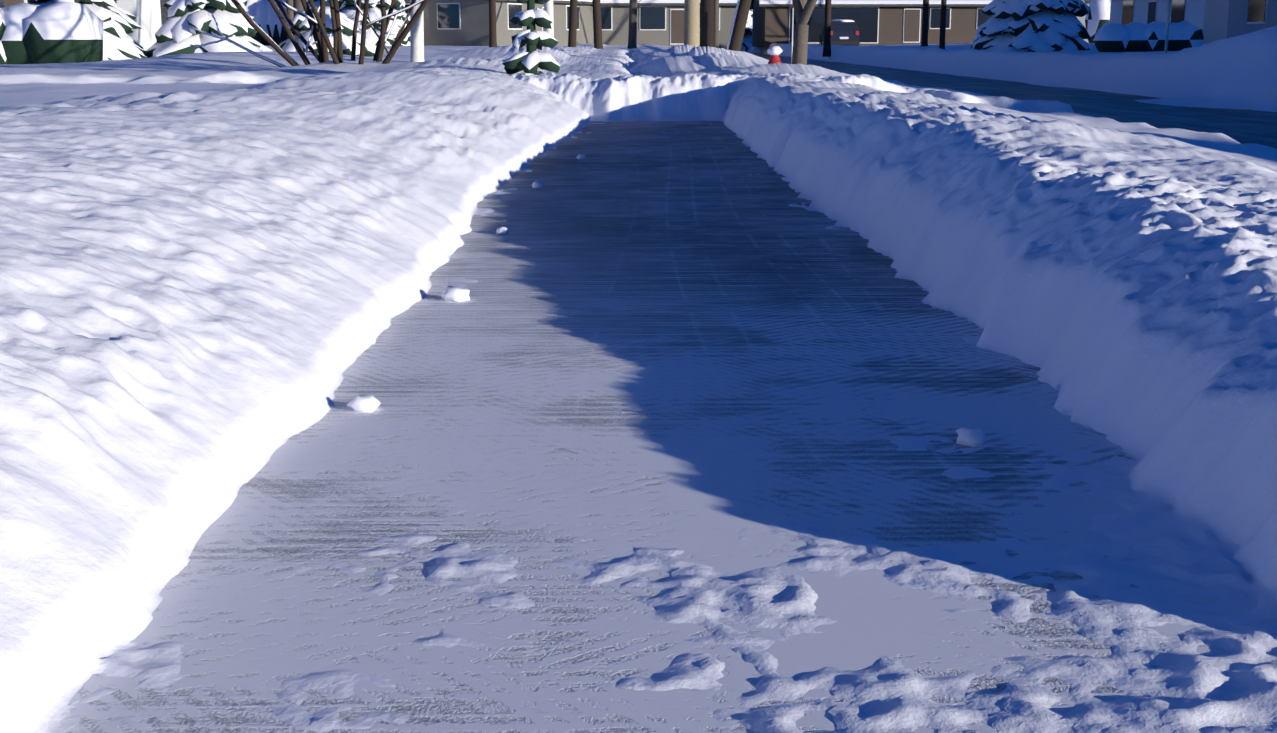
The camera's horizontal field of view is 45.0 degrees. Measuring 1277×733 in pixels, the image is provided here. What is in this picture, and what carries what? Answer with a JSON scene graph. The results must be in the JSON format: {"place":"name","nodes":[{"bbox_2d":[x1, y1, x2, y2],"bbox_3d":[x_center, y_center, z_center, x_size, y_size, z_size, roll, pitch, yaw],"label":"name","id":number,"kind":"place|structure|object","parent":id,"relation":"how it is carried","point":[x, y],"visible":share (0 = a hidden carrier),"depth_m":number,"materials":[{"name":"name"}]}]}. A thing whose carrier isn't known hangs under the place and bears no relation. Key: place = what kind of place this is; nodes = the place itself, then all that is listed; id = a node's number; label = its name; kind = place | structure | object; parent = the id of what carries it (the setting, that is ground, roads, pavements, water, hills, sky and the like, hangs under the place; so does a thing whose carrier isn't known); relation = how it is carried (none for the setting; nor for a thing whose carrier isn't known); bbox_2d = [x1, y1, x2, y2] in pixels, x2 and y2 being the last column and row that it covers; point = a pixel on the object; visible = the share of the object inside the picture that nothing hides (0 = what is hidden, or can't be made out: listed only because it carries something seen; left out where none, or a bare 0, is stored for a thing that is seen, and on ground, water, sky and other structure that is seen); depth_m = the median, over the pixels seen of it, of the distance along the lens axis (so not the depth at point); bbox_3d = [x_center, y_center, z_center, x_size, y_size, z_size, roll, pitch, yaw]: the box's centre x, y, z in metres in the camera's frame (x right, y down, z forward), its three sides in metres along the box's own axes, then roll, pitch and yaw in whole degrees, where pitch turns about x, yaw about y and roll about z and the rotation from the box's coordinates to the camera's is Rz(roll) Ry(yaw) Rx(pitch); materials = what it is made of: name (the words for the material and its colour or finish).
{"place":"outdoors","nodes":[
{"label":"outdoors","id":0,"kind":"place"},
{"bbox_2d":[0,25,1276,732],"bbox_3d":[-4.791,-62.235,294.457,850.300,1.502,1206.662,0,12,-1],"label":"snow ground","id":1,"kind":"structure","parent":0,"point":[216,269],"depth_m":3.28,"materials":[{"name":"white snow"}]},
{"bbox_2d":[0,0,27,7],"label":"house","id":2,"kind":"structure","parent":1,"relation":"on","point":[4,3],"depth_m":33.83,"materials":[{"name":"brown"}]},
{"bbox_2d":[0,2,103,63],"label":"hedge","id":3,"kind":"object","parent":1,"relation":"on","point":[63,32],"visible":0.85,"depth_m":24.57,"materials":[{"name":"white"}]},
{"bbox_2d":[28,0,149,59],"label":"spruce","id":4,"kind":"object","parent":1,"relation":"on","point":[119,25],"visible":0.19,"depth_m":29.26,"materials":[{"name":"white"}]},
{"bbox_2d":[116,0,169,50],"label":"house","id":5,"kind":"structure","parent":1,"relation":"on","point":[151,18],"depth_m":51.62,"materials":[{"name":"white"}]},
{"bbox_2d":[144,0,272,57],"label":"evergreen tree","id":6,"kind":"object","parent":1,"relation":"on","point":[175,34],"visible":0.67,"depth_m":29.97,"materials":[{"name":"white"}]},
{"bbox_2d":[246,0,329,45],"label":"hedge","id":7,"kind":"object","parent":1,"relation":"on","point":[265,16],"visible":0.1,"depth_m":89.16,"materials":[{"name":"white"}]},
{"bbox_2d":[286,0,293,38],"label":"tree","id":8,"kind":"object","parent":1,"relation":"on","point":[290,13],"visible":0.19,"depth_m":73.74,"materials":[{"name":"brown plant"}]},
{"bbox_2d":[293,0,303,16],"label":"tree","id":9,"kind":"object","parent":1,"relation":"on","point":[297,4],"visible":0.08,"depth_m":42.58,"materials":[{"name":"brown plant"}]},
{"bbox_2d":[187,0,429,66],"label":"bare shrub","id":10,"kind":"object","parent":1,"relation":"on","point":[322,42],"visible":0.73,"depth_m":19.09,"materials":[{"name":"brown plant"}]},
{"bbox_2d":[279,0,375,56],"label":"evergreen tree","id":11,"kind":"object","parent":1,"relation":"on","point":[301,24],"visible":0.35,"depth_m":32.12,"materials":[{"name":"white"}]},
{"bbox_2d":[338,0,409,45],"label":"spruce","id":12,"kind":"object","parent":1,"relation":"on","point":[347,8],"visible":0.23,"depth_m":83.97,"materials":[{"name":"white"}]},
{"bbox_2d":[410,0,423,61],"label":"birch","id":13,"kind":"object","parent":1,"relation":"on","point":[417,42],"visible":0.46,"depth_m":21.98,"materials":[{"name":"white plant"}]},
{"bbox_2d":[489,0,496,46],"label":"tree","id":14,"kind":"object","parent":1,"relation":"on","point":[492,26],"visible":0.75,"depth_m":70.08,"materials":[{"name":"brown plant"}]},
{"bbox_2d":[404,0,593,45],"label":"house","id":15,"kind":"structure","parent":1,"relation":"on","point":[456,22],"depth_m":85.86,"materials":[{"name":"beige paint"}]},
{"bbox_2d":[502,0,559,75],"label":"spruce sapling","id":16,"kind":"object","parent":1,"relation":"on","point":[531,60],"visible":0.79,"depth_m":16.09,"materials":[{"name":"green"}]},
{"bbox_2d":[544,0,553,36],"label":"tree","id":17,"kind":"object","parent":1,"relation":"on","point":[548,7],"visible":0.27,"depth_m":48.57,"materials":[{"name":"white plant"}]},
{"bbox_2d":[568,0,577,46],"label":"tree","id":18,"kind":"object","parent":1,"relation":"on","point":[572,33],"visible":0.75,"depth_m":54.52,"materials":[{"name":"brown plant"}]},
{"bbox_2d":[592,0,602,48],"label":"tree","id":19,"kind":"object","parent":1,"relation":"on","point":[597,26],"visible":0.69,"depth_m":59.39,"materials":[{"name":"brown plant"}]},
{"bbox_2d":[627,0,636,48],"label":"tree","id":20,"kind":"object","parent":1,"relation":"on","point":[632,37],"visible":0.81,"depth_m":64.29,"materials":[{"name":"brown plant"}]},
{"bbox_2d":[591,0,737,48],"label":"house","id":21,"kind":"structure","parent":1,"relation":"on","point":[660,22],"depth_m":94.61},
{"bbox_2d":[684,0,699,45],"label":"tan tree","id":22,"kind":"object","parent":1,"relation":"on","point":[692,22],"visible":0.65,"depth_m":37.93,"materials":[{"name":"beige plant"}]},
{"bbox_2d":[700,0,713,46],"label":"trunk","id":23,"kind":"object","parent":1,"relation":"on","point":[706,23],"depth_m":26.83,"materials":[{"name":"brown wood"}]},
{"bbox_2d":[714,0,718,47],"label":"tree","id":24,"kind":"object","parent":1,"relation":"on","point":[716,23],"visible":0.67,"depth_m":76.03,"materials":[{"name":"grey plant"}]},
{"bbox_2d":[619,0,816,64],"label":"tree","id":25,"kind":"object","parent":1,"relation":"on","point":[803,10],"visible":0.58,"depth_m":17.91,"materials":[{"name":"grey plant"}]},
{"bbox_2d":[727,0,751,50],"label":"leaning tree","id":26,"kind":"object","parent":1,"relation":"on","point":[738,27],"visible":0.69,"depth_m":32.12,"materials":[{"name":"brown plant"}]},
{"bbox_2d":[740,10,752,51],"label":"spruce","id":27,"kind":"object","parent":1,"relation":"on","point":[747,40],"visible":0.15,"depth_m":115.41,"materials":[{"name":"white"}]},
{"bbox_2d":[767,46,781,63],"bbox_3d":[2.286,-4.932,25.893,0.354,0.884,0.332,0,12,-1],"label":"fire hydrant","id":28,"kind":"object","parent":1,"relation":"on","point":[774,52],"visible":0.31,"depth_m":25.80,"materials":[{"name":"red"}]},
{"bbox_2d":[791,1,793,63],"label":"hydrant marker","id":29,"kind":"object","parent":1,"relation":"on","point":[792,29],"visible":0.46,"depth_m":25.86,"materials":[{"name":"white paint"}]},
{"bbox_2d":[822,0,830,56],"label":"tree","id":30,"kind":"object","parent":1,"relation":"on","point":[827,40],"visible":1,"depth_m":68.35,"materials":[{"name":"brown plant"}]},
{"bbox_2d":[819,19,859,45],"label":"parked suv","id":31,"kind":"object","parent":1,"relation":"on","point":[844,31],"visible":0.83,"depth_m":92.72,"materials":[{"name":"grey paint"}]},
{"bbox_2d":[750,0,993,46],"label":"house","id":32,"kind":"structure","parent":1,"relation":"on","point":[889,22],"depth_m":98.64,"materials":[{"name":"brown"}]},
{"bbox_2d":[921,0,928,45],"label":"tree","id":33,"kind":"object","parent":1,"relation":"on","point":[924,35],"visible":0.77,"depth_m":81.99,"materials":[{"name":"brown plant"}]},
{"bbox_2d":[939,0,946,48],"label":"tree","id":34,"kind":"object","parent":1,"relation":"on","point":[942,26],"visible":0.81,"depth_m":60.54,"materials":[{"name":"brown plant"}]},
{"bbox_2d":[971,0,1090,51],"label":"spruce","id":35,"kind":"object","parent":1,"relation":"on","point":[1032,25],"visible":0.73,"depth_m":53.32,"materials":[{"name":"white"}]},
{"bbox_2d":[1076,0,1090,41],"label":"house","id":36,"kind":"structure","parent":1,"relation":"on","point":[1082,19],"depth_m":101.69,"materials":[{"name":"grey"}]},
{"bbox_2d":[1085,0,1110,42],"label":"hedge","id":37,"kind":"object","parent":1,"relation":"on","point":[1097,16],"visible":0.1,"depth_m":87.46,"materials":[{"name":"white"}]},
{"bbox_2d":[1093,20,1203,51],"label":"shrubs","id":38,"kind":"object","parent":1,"relation":"on","point":[1130,37],"visible":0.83,"depth_m":48.56,"materials":[{"name":"white"}]},
{"bbox_2d":[1164,0,1170,52],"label":"pole","id":39,"kind":"object","parent":1,"relation":"on","point":[1167,26],"visible":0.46,"depth_m":32.28,"materials":[{"name":"grey metal"}]},
{"bbox_2d":[1109,0,1228,43],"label":"house","id":40,"kind":"structure","parent":1,"relation":"on","point":[1209,18],"depth_m":68.06,"materials":[{"name":"white paint"}]},
{"bbox_2d":[1226,0,1276,37],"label":"house","id":41,"kind":"structure","parent":1,"relation":"on","point":[1246,16],"depth_m":59.32,"materials":[{"name":"grey"}]},
{"bbox_2d":[66,121,1276,732],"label":"sidewalk","id":42,"kind":"structure","parent":0,"point":[702,341],"depth_m":2.67,"materials":[{"name":"grey concrete"}]},
{"bbox_2d":[347,154,986,446],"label":"snow lumps","id":43,"kind":"object","parent":42,"relation":"on","point":[971,436],"visible":0.92,"depth_m":3.13,"materials":[{"name":"white snow"}]},
{"bbox_2d":[747,52,1276,148],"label":"road","id":44,"kind":"structure","parent":0,"point":[1241,126],"depth_m":23.70,"materials":[{"name":"grey asphalt"}]}
]}

